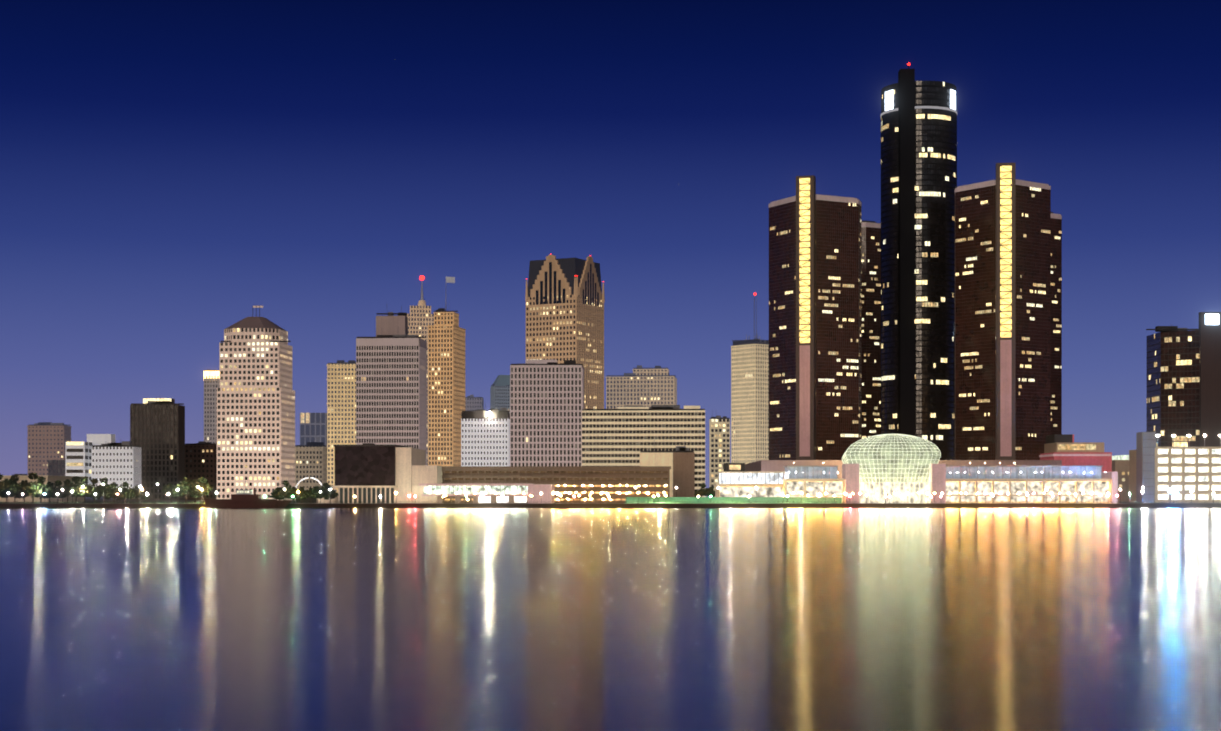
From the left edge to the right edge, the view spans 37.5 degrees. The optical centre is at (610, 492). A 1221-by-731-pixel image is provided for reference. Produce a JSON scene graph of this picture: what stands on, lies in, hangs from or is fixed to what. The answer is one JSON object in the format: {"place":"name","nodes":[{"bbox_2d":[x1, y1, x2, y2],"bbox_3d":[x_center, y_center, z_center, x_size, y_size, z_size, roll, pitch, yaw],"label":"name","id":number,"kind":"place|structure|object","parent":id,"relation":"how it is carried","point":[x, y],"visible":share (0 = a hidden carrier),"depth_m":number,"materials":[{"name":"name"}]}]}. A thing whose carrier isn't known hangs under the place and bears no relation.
{"place":"outdoors","nodes":[
{"label":"outdoors","id":0,"kind":"place"},
{"bbox_2d":[48,460,64,475],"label":"building","id":1,"kind":"structure","parent":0,"point":[56,467],"depth_m":1304.30,"materials":[{"name":"grey glass"}]},
{"bbox_2d":[0,502,151,502],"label":"park lawn","id":2,"kind":"structure","parent":0,"point":[77,502],"depth_m":838.95,"materials":[{"name":"green plant"}]},
{"bbox_2d":[130,405,184,499],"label":"dark tower","id":3,"kind":"structure","parent":0,"point":[157,433],"depth_m":1203.13,"materials":[{"name":"black glass"}]},
{"bbox_2d":[131,401,183,404],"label":"roof clutter","id":4,"kind":"object","parent":3,"relation":"on","point":[160,403],"visible":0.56,"depth_m":1203.99,"materials":[{"name":"grey metal"}]},
{"bbox_2d":[143,398,174,402],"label":"dark tower penthouse","id":5,"kind":"object","parent":3,"relation":"on","point":[145,400],"visible":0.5,"depth_m":1218.35,"materials":[{"name":"white"}]},
{"bbox_2d":[204,376,218,442],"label":"slim tower","id":6,"kind":"structure","parent":0,"point":[210,402],"depth_m":1503.47,"materials":[{"name":"grey concrete"}]},
{"bbox_2d":[204,371,218,377],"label":"crown","id":7,"kind":"object","parent":6,"relation":"on","point":[208,373],"depth_m":1503.51},
{"bbox_2d":[326,364,355,492],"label":"high-rise building","id":8,"kind":"structure","parent":0,"point":[349,373],"depth_m":1501.96,"materials":[{"name":"concrete"}]},
{"bbox_2d":[328,360,355,363],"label":"roof clutter","id":9,"kind":"object","parent":8,"relation":"on","point":[344,362],"depth_m":1508.18,"materials":[{"name":"grey metal"}]},
{"bbox_2d":[407,275,433,464],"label":"skyscraper","id":10,"kind":"structure","parent":0,"point":[417,319],"depth_m":1709.28,"materials":[{"name":"stone"}]},
{"bbox_2d":[428,277,465,465],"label":"skyscraper","id":11,"kind":"structure","parent":0,"point":[446,370],"depth_m":1403.29,"materials":[{"name":"orange brick"}]},
{"bbox_2d":[434,308,457,311],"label":"roof clutter","id":12,"kind":"object","parent":11,"relation":"on","point":[441,310],"depth_m":1406.74,"materials":[{"name":"grey metal"}]},
{"bbox_2d":[301,302,675,444],"bbox_3d":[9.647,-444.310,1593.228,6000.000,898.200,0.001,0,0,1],"label":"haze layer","id":13,"kind":"object","parent":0,"point":[507,388],"depth_m":1593.34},
{"bbox_2d":[490,375,509,412],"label":"office building","id":14,"kind":"structure","parent":0,"point":[503,380],"depth_m":2004.29,"materials":[{"name":"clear glass"}]},
{"bbox_2d":[510,360,583,465],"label":"ribbed tower","id":15,"kind":"structure","parent":0,"point":[546,405],"depth_m":1099.55,"materials":[{"name":"pale concrete"},{"name":"dark glass"}]},
{"bbox_2d":[511,360,581,364],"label":"roof clutter","id":16,"kind":"object","parent":15,"relation":"on","point":[569,362],"visible":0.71,"depth_m":1105.61,"materials":[{"name":"grey metal"}]},
{"bbox_2d":[0,508,1220,730],"bbox_3d":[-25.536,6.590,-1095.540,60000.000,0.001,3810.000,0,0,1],"label":"river water","id":17,"kind":"structure","parent":0,"point":[610,618],"depth_m":93.69,"materials":[{"name":"blue liquid"}]},
{"bbox_2d":[204,481,291,507],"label":"moored ship","id":18,"kind":"object","parent":17,"relation":"on","point":[245,498],"visible":0.94,"depth_m":789.53,"materials":[{"name":"brown metal"}]},
{"bbox_2d":[0,57,1220,487],"bbox_3d":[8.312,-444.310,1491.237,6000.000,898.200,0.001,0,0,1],"label":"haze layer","id":19,"kind":"object","parent":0,"point":[514,303],"depth_m":1492.92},
{"bbox_2d":[0,495,1220,506],"bbox_3d":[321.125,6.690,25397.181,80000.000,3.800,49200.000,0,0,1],"label":"ground sheet","id":20,"kind":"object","parent":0,"point":[89,499],"depth_m":799.32,"materials":[{"name":"concrete"}]},
{"bbox_2d":[0,474,9,493],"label":"tree","id":21,"kind":"object","parent":20,"relation":"on","point":[4,486],"visible":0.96,"depth_m":822.36,"materials":[{"name":"green plant"}]},
{"bbox_2d":[0,478,9,501],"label":"tree","id":22,"kind":"object","parent":20,"relation":"on","point":[3,496],"visible":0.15,"depth_m":840.66,"materials":[{"name":"green plant"}]},
{"bbox_2d":[2,475,28,502],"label":"tree","id":23,"kind":"object","parent":20,"relation":"on","point":[15,490],"visible":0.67,"depth_m":826.73,"materials":[{"name":"green plant"}]},
{"bbox_2d":[16,480,32,501],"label":"tree","id":24,"kind":"object","parent":20,"relation":"on","point":[23,496],"visible":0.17,"depth_m":843.84,"materials":[{"name":"green plant"}]},
{"bbox_2d":[20,472,38,502],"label":"tree","id":25,"kind":"object","parent":20,"relation":"on","point":[25,485],"visible":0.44,"depth_m":828.23,"materials":[{"name":"green plant"}]},
{"bbox_2d":[28,476,54,502],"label":"tree","id":26,"kind":"object","parent":20,"relation":"on","point":[40,490],"visible":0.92,"depth_m":820.38,"materials":[{"name":"green plant"}]},
{"bbox_2d":[0,475,83,501],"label":"trees","id":27,"kind":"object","parent":20,"relation":"on","point":[52,479],"depth_m":903.28,"materials":[{"name":"green plant"}]},
{"bbox_2d":[27,426,71,474],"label":"brick hotel","id":28,"kind":"structure","parent":20,"relation":"on","point":[42,448],"depth_m":1505.32,"materials":[{"name":"brown brick"}]},
{"bbox_2d":[28,422,69,425],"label":"roof clutter","id":29,"kind":"object","parent":28,"relation":"on","point":[47,424],"depth_m":1511.47,"materials":[{"name":"grey metal"}]},
{"bbox_2d":[46,481,59,501],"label":"tree","id":30,"kind":"object","parent":20,"relation":"on","point":[50,483],"visible":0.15,"depth_m":840.41,"materials":[{"name":"green plant"}]},
{"bbox_2d":[46,480,71,502],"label":"tree","id":31,"kind":"object","parent":20,"relation":"on","point":[58,490],"visible":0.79,"depth_m":824.14,"materials":[{"name":"green plant"}]},
{"bbox_2d":[60,479,71,501],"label":"tree","id":32,"kind":"object","parent":20,"relation":"on","point":[66,481],"visible":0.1,"depth_m":845.22,"materials":[{"name":"green plant"}]},
{"bbox_2d":[62,476,85,502],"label":"tree","id":33,"kind":"object","parent":20,"relation":"on","point":[76,479],"visible":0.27,"depth_m":831.15,"materials":[{"name":"green plant"}]},
{"bbox_2d":[65,442,92,483],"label":"building","id":34,"kind":"structure","parent":20,"relation":"on","point":[77,458],"depth_m":1103.56,"materials":[{"name":"white concrete"}]},
{"bbox_2d":[69,476,98,502],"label":"tree","id":35,"kind":"object","parent":20,"relation":"on","point":[86,490],"visible":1,"depth_m":819.53,"materials":[{"name":"green plant"}]},
{"bbox_2d":[87,478,103,501],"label":"tree","id":36,"kind":"object","parent":20,"relation":"on","point":[94,481],"visible":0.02,"depth_m":839.74,"materials":[{"name":"green plant"}]},
{"bbox_2d":[90,477,117,502],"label":"tree","id":37,"kind":"object","parent":20,"relation":"on","point":[108,491],"visible":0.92,"depth_m":826.42,"materials":[{"name":"green plant"}]},
{"bbox_2d":[102,482,120,501],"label":"tree","id":38,"kind":"object","parent":20,"relation":"on","point":[113,484],"visible":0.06,"depth_m":844.86,"materials":[{"name":"green plant"}]},
{"bbox_2d":[91,447,140,488],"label":"white office","id":39,"kind":"structure","parent":20,"relation":"on","point":[119,466],"depth_m":1108.21,"materials":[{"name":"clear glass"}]},
{"bbox_2d":[87,434,114,444],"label":"rooftop penthouse","id":40,"kind":"object","parent":39,"relation":"on","point":[97,439],"visible":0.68,"depth_m":1123.51,"materials":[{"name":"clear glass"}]},
{"bbox_2d":[92,439,140,446],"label":"roof clutter","id":41,"kind":"object","parent":39,"relation":"on","point":[125,444],"visible":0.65,"depth_m":1109.06,"materials":[{"name":"grey metal"}]},
{"bbox_2d":[116,481,135,502],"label":"tree","id":42,"kind":"object","parent":20,"relation":"on","point":[124,493],"visible":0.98,"depth_m":830.66,"materials":[{"name":"green plant"}]},
{"bbox_2d":[131,484,149,501],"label":"tree","id":43,"kind":"object","parent":20,"relation":"on","point":[136,489],"visible":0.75,"depth_m":845.02,"materials":[{"name":"green plant"}]},
{"bbox_2d":[162,483,174,501],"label":"tree","id":44,"kind":"object","parent":20,"relation":"on","point":[167,488],"visible":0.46,"depth_m":848.99,"materials":[{"name":"green plant"}]},
{"bbox_2d":[168,484,184,497],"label":"tree","id":45,"kind":"object","parent":20,"relation":"on","point":[173,495],"visible":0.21,"depth_m":837.09,"materials":[{"name":"green plant"}]},
{"bbox_2d":[173,477,198,501],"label":"tree","id":46,"kind":"object","parent":20,"relation":"on","point":[187,486],"visible":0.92,"depth_m":823.17,"materials":[{"name":"green plant"}]},
{"bbox_2d":[185,445,216,499],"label":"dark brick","id":47,"kind":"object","parent":20,"relation":"on","point":[200,460],"visible":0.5,"depth_m":1252.88,"materials":[{"name":"brown brick"}]},
{"bbox_2d":[185,441,216,444],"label":"roof clutter","id":48,"kind":"object","parent":47,"relation":"on","point":[203,443],"visible":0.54,"depth_m":1253.71,"materials":[{"name":"grey metal"}]},
{"bbox_2d":[189,476,213,501],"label":"tree","id":49,"kind":"object","parent":20,"relation":"on","point":[197,492],"visible":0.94,"depth_m":823.26,"materials":[{"name":"green plant"}]},
{"bbox_2d":[217,306,294,499],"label":"skyscraper","id":50,"kind":"structure","parent":20,"relation":"on","point":[255,420],"depth_m":1154.25,"materials":[{"name":"beige concrete"}]},
{"bbox_2d":[221,341,290,341],"bbox_3d":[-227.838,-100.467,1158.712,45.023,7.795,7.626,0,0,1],"label":"ledge","id":51,"kind":"object","parent":50,"relation":"on","point":[270,341],"visible":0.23,"depth_m":1154.73,"materials":[{"name":"grey metal"}]},
{"bbox_2d":[270,488,283,499],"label":"tree","id":52,"kind":"object","parent":20,"relation":"on","point":[273,495],"visible":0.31,"depth_m":842.47,"materials":[{"name":"green plant"}]},
{"bbox_2d":[274,480,296,499],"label":"tree","id":53,"kind":"object","parent":20,"relation":"on","point":[289,493],"visible":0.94,"depth_m":830.35,"materials":[{"name":"green plant"}]},
{"bbox_2d":[295,487,308,501],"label":"tree","id":54,"kind":"object","parent":20,"relation":"on","point":[302,494],"visible":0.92,"depth_m":832.67,"materials":[{"name":"green plant"}]},
{"bbox_2d":[296,477,321,501],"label":"arch monument","id":55,"kind":"object","parent":20,"relation":"on","point":[308,499],"visible":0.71,"depth_m":879.28,"materials":[{"name":"white metal"}]},
{"bbox_2d":[295,447,327,498],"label":"building","id":56,"kind":"structure","parent":20,"relation":"on","point":[310,462],"depth_m":1301.97,"materials":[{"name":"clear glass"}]},
{"bbox_2d":[295,442,325,446],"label":"roof clutter","id":57,"kind":"object","parent":56,"relation":"on","point":[315,444],"depth_m":1302.90,"materials":[{"name":"grey metal"}]},
{"bbox_2d":[300,413,326,446],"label":"office building","id":58,"kind":"structure","parent":20,"relation":"on","point":[305,421],"depth_m":1652.85,"materials":[{"name":"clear glass"}]},
{"bbox_2d":[309,486,326,501],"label":"tree","id":59,"kind":"object","parent":20,"relation":"on","point":[315,491],"visible":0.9,"depth_m":833.67,"materials":[{"name":"green plant"}]},
{"bbox_2d":[319,483,334,493],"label":"tree","id":60,"kind":"object","parent":20,"relation":"on","point":[326,486],"visible":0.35,"depth_m":848.66,"materials":[{"name":"green plant"}]},
{"bbox_2d":[323,489,338,501],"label":"tree","id":61,"kind":"object","parent":20,"relation":"on","point":[330,494],"visible":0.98,"depth_m":830.50,"materials":[{"name":"green plant"}]},
{"bbox_2d":[318,443,441,501],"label":"building","id":62,"kind":"structure","parent":20,"relation":"on","point":[368,472],"depth_m":850.97,"materials":[{"name":"black stone"}]},
{"bbox_2d":[356,316,426,464],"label":"office building","id":63,"kind":"structure","parent":20,"relation":"on","point":[391,391],"depth_m":1152.38,"materials":[{"name":"concrete"},{"name":"dark glass"}]},
{"bbox_2d":[357,335,425,337],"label":"roof clutter","id":64,"kind":"object","parent":63,"relation":"on","point":[397,336],"visible":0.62,"depth_m":1156.98,"materials":[{"name":"grey metal"}]},
{"bbox_2d":[377,306,406,315],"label":"roof clutter","id":65,"kind":"object","parent":63,"relation":"on","point":[393,314],"visible":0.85,"depth_m":1161.82,"materials":[{"name":"grey metal"}]},
{"bbox_2d":[465,398,483,410],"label":"building","id":66,"kind":"structure","parent":20,"relation":"on","point":[471,405],"depth_m":1650.79,"materials":[{"name":"concrete"}]},
{"bbox_2d":[465,393,482,397],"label":"roof clutter","id":67,"kind":"object","parent":66,"relation":"on","point":[471,396],"depth_m":1653.69,"materials":[{"name":"grey metal"}]},
{"bbox_2d":[461,419,509,465],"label":"white office","id":68,"kind":"structure","parent":20,"relation":"on","point":[485,442],"depth_m":1100.09,"materials":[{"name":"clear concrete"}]},
{"bbox_2d":[461,412,509,418],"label":"white office penthouse","id":69,"kind":"object","parent":68,"relation":"on","point":[485,415],"visible":0.94,"depth_m":1101.47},
{"bbox_2d":[462,403,509,411],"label":"roof clutter","id":70,"kind":"object","parent":68,"relation":"on","point":[497,410],"visible":0.71,"depth_m":1106.16,"materials":[{"name":"grey metal"}]},
{"bbox_2d":[419,484,554,501],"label":"lit building facade","id":71,"kind":"structure","parent":20,"relation":"on","point":[506,491],"depth_m":822.92,"materials":[{"name":"glass"}]},
{"bbox_2d":[442,466,670,501],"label":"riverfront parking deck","id":72,"kind":"structure","parent":20,"relation":"on","point":[597,483],"depth_m":874.99,"materials":[{"name":"brown concrete"}]},
{"bbox_2d":[525,254,604,410],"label":"skyscraper","id":73,"kind":"structure","parent":20,"relation":"on","point":[565,299],"depth_m":1362.28,"materials":[{"name":"stone"}]},
{"bbox_2d":[0,502,1220,507],"bbox_3d":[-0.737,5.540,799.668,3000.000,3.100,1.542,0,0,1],"label":"seawall","id":74,"kind":"object","parent":20,"relation":"on","point":[400,503],"visible":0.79,"depth_m":798.88,"materials":[{"name":"concrete"}]},
{"bbox_2d":[8,484,1213,502],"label":"street lamps","id":75,"kind":"object","parent":20,"relation":"on","point":[396,493],"visible":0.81,"depth_m":812.57,"materials":[{"name":"paint"}]},
{"bbox_2d":[22,489,1213,502],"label":"coloured waterfront lamps","id":76,"kind":"object","parent":20,"relation":"on","point":[1170,490],"visible":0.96,"depth_m":804.26,"materials":[{"name":"paint"}]},
{"bbox_2d":[16,492,1220,502],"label":"quay railing and bollard lights","id":77,"kind":"object","parent":20,"relation":"on","point":[733,502],"visible":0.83,"depth_m":800.05,"materials":[{"name":"paint"}]},
{"bbox_2d":[606,369,676,408],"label":"beige block","id":78,"kind":"structure","parent":20,"relation":"on","point":[666,381],"depth_m":1601.84,"materials":[{"name":"concrete"}]},
{"bbox_2d":[607,373,675,376],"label":"roof clutter","id":79,"kind":"object","parent":78,"relation":"on","point":[628,374],"depth_m":1599.78,"materials":[{"name":"grey metal"}]},
{"bbox_2d":[633,365,667,368],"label":"roof clutter","id":80,"kind":"object","parent":78,"relation":"on","point":[656,367],"depth_m":1605.64,"materials":[{"name":"grey metal"}]},
{"bbox_2d":[582,406,704,496],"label":"cream office","id":81,"kind":"structure","parent":20,"relation":"on","point":[617,437],"depth_m":1050.37,"materials":[{"name":"beige concrete"}]},
{"bbox_2d":[582,405,704,409],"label":"roof clutter","id":82,"kind":"object","parent":81,"relation":"on","point":[665,407],"visible":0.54,"depth_m":1054.81,"materials":[{"name":"concrete"}]},
{"bbox_2d":[640,452,694,496],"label":"cream annex","id":83,"kind":"object","parent":20,"relation":"on","point":[682,472],"visible":0.52,"depth_m":960.74,"materials":[{"name":"beige concrete"}]},
{"bbox_2d":[640,439,693,451],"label":"roof clutter","id":84,"kind":"object","parent":83,"relation":"on","point":[681,449],"visible":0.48,"depth_m":964.77,"materials":[{"name":"grey metal"}]},
{"bbox_2d":[694,483,706,496],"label":"tree","id":85,"kind":"object","parent":20,"relation":"on","point":[700,493],"visible":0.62,"depth_m":911.38,"materials":[{"name":"green plant"}]},
{"bbox_2d":[704,486,714,496],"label":"tree","id":86,"kind":"object","parent":20,"relation":"on","point":[710,491],"visible":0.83,"depth_m":904.97,"materials":[{"name":"green plant"}]},
{"bbox_2d":[709,419,729,496],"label":"building","id":87,"kind":"structure","parent":20,"relation":"on","point":[719,443],"depth_m":1298.17,"materials":[{"name":"beige concrete"}]},
{"bbox_2d":[710,416,729,418],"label":"roof clutter","id":88,"kind":"object","parent":87,"relation":"on","point":[719,417],"depth_m":1304.23,"materials":[{"name":"grey metal"}]},
{"bbox_2d":[625,497,841,501],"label":"lawn","id":89,"kind":"structure","parent":20,"relation":"on","point":[728,499],"depth_m":827.89,"materials":[{"name":"green plant"}]},
{"bbox_2d":[713,460,1061,496],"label":"low building","id":90,"kind":"structure","parent":20,"relation":"on","point":[765,477],"depth_m":863.58,"materials":[{"name":"beige concrete"}]},
{"bbox_2d":[842,434,940,481],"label":"wintergarden ribs","id":91,"kind":"object","parent":20,"relation":"on","point":[898,451],"visible":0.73,"depth_m":845.06,"materials":[{"name":"white metal"}]},
{"bbox_2d":[842,464,945,501],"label":"entrance pavilion","id":92,"kind":"structure","parent":20,"relation":"on","point":[854,487],"depth_m":843.24,"materials":[{"name":"beige glass"}]},
{"bbox_2d":[842,434,939,481],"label":"glass dome","id":93,"kind":"structure","parent":92,"relation":"on","point":[891,475],"depth_m":845.27,"materials":[{"name":"glass"}]},
{"bbox_2d":[783,465,1117,501],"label":"podium building","id":94,"kind":"structure","parent":20,"relation":"on","point":[1013,481],"depth_m":845.06,"materials":[{"name":"beige glass"}]},
{"bbox_2d":[1129,432,1220,501],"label":"parking structure","id":95,"kind":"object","parent":20,"relation":"on","point":[1157,473],"visible":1,"depth_m":896.81,"materials":[{"name":"white concrete"}]},
{"bbox_2d":[0,0,1220,488],"label":"sky","id":96,"kind":"structure","parent":0,"point":[180,60],"materials":[{"name":"blue"}]},
{"bbox_2d":[731,293,768,463],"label":"building","id":97,"kind":"structure","parent":0,"point":[758,370],"depth_m":1505.09,"materials":[{"name":"beige concrete"}]},
{"bbox_2d":[769,175,861,459],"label":"skyscraper","id":98,"kind":"structure","parent":0,"point":[814,326],"depth_m":954.40,"materials":[{"name":"brown glass"}]},
{"bbox_2d":[861,221,880,438],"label":"skyscraper","id":99,"kind":"structure","parent":0,"point":[870,328],"depth_m":1108.91,"materials":[{"name":"brown glass"}]},
{"bbox_2d":[880,63,956,459],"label":"skyscraper","id":100,"kind":"structure","parent":0,"point":[918,152],"depth_m":998.12,"materials":[{"name":"black glass"}]},
{"bbox_2d":[955,163,1050,459],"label":"skyscraper","id":101,"kind":"structure","parent":0,"point":[1003,316],"depth_m":953.98,"materials":[{"name":"brown glass"}]},
{"bbox_2d":[1051,212,1061,434],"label":"skyscraper","id":102,"kind":"structure","parent":0,"point":[1056,323],"depth_m":1110.23,"materials":[{"name":"brown glass"}]},
{"bbox_2d":[1039,434,1128,501],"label":"buildings","id":103,"kind":"structure","parent":0,"point":[1066,449],"depth_m":932.13,"materials":[{"name":"red brick"}]},
{"bbox_2d":[1147,312,1220,446],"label":"building","id":104,"kind":"structure","parent":0,"point":[1183,385],"depth_m":1148.81,"materials":[{"name":"black glass"}]},
{"bbox_2d":[1146,326,1198,331],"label":"roof clutter","id":105,"kind":"object","parent":104,"relation":"on","point":[1165,328],"visible":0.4,"depth_m":1154.59,"materials":[{"name":"grey metal"}]}
]}

